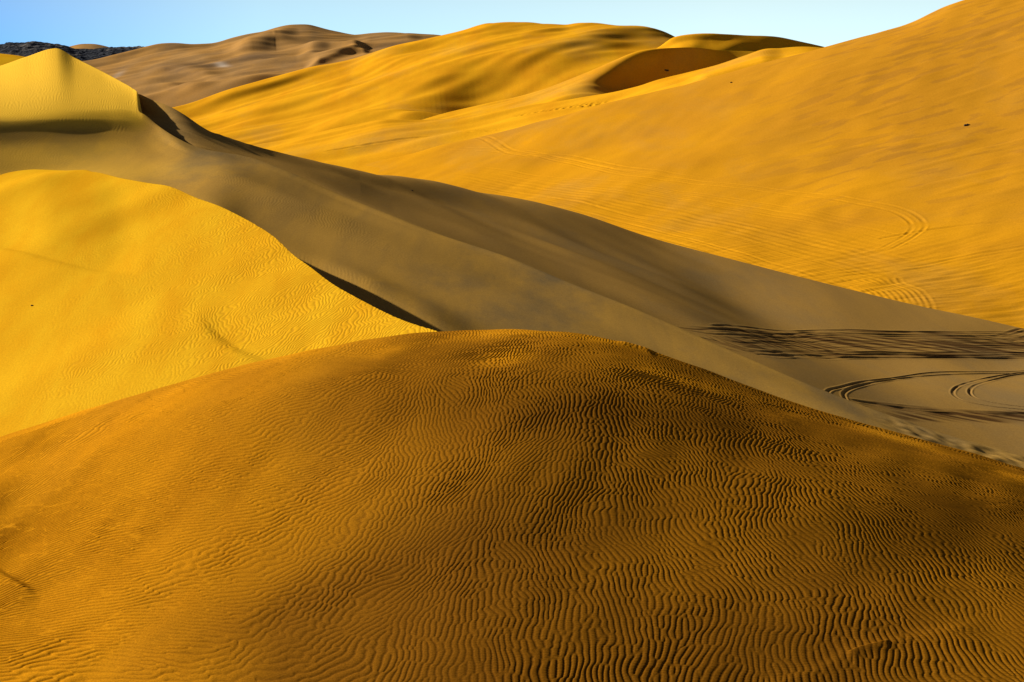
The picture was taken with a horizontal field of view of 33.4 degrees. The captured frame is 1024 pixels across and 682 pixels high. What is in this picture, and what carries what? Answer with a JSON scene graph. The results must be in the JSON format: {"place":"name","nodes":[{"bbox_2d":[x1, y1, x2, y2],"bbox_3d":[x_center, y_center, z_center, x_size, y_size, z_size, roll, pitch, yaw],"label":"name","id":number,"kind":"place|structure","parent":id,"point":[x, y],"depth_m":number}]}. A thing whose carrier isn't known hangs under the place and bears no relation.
{"place":"outdoors","nodes":[
{"label":"outdoors","id":0,"kind":"place"},
{"bbox_2d":[0,53,23,65],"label":"sand dune","id":1,"kind":"structure","parent":0,"point":[6,58],"depth_m":255.99},
{"bbox_2d":[0,41,145,60],"bbox_3d":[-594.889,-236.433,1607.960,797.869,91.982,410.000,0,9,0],"label":"rocky hills","id":2,"kind":"structure","parent":0,"point":[25,49],"depth_m":1590.40},
{"bbox_2d":[69,44,106,48],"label":"sand dune","id":3,"kind":"structure","parent":0,"point":[86,46],"depth_m":1917.68},
{"bbox_2d":[0,169,436,436],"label":"sand dune","id":4,"kind":"structure","parent":0,"point":[125,288],"depth_m":96.54},
{"bbox_2d":[82,24,439,106],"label":"sand dune","id":5,"kind":"structure","parent":0,"point":[174,74],"depth_m":998.27},
{"bbox_2d":[172,22,674,144],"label":"sand dune","id":6,"kind":"structure","parent":0,"point":[485,63],"depth_m":708.11},
{"bbox_2d":[0,0,961,46],"label":"sky","id":7,"kind":"structure","parent":0,"point":[109,23]},
{"bbox_2d":[0,329,1023,681],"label":"sand dune","id":8,"kind":"structure","parent":0,"point":[506,505],"depth_m":39.98},
{"bbox_2d":[0,48,1023,467],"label":"sand dune","id":9,"kind":"structure","parent":0,"point":[62,110],"depth_m":125.09},
{"bbox_2d":[254,47,819,174],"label":"sand dune","id":10,"kind":"structure","parent":0,"point":[359,146],"depth_m":490.76},
{"bbox_2d":[138,94,1023,455],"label":"desert terrain","id":11,"kind":"structure","parent":0,"point":[960,376],"depth_m":160.18},
{"bbox_2d":[423,47,754,119],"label":"sand dune","id":12,"kind":"structure","parent":0,"point":[636,69],"depth_m":607.86},
{"bbox_2d":[366,0,1023,327],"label":"sand dune","id":13,"kind":"structure","parent":0,"point":[871,164],"depth_m":328.93},
{"bbox_2d":[658,33,822,51],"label":"sand dune","id":14,"kind":"structure","parent":0,"point":[723,42],"depth_m":722.47}
]}

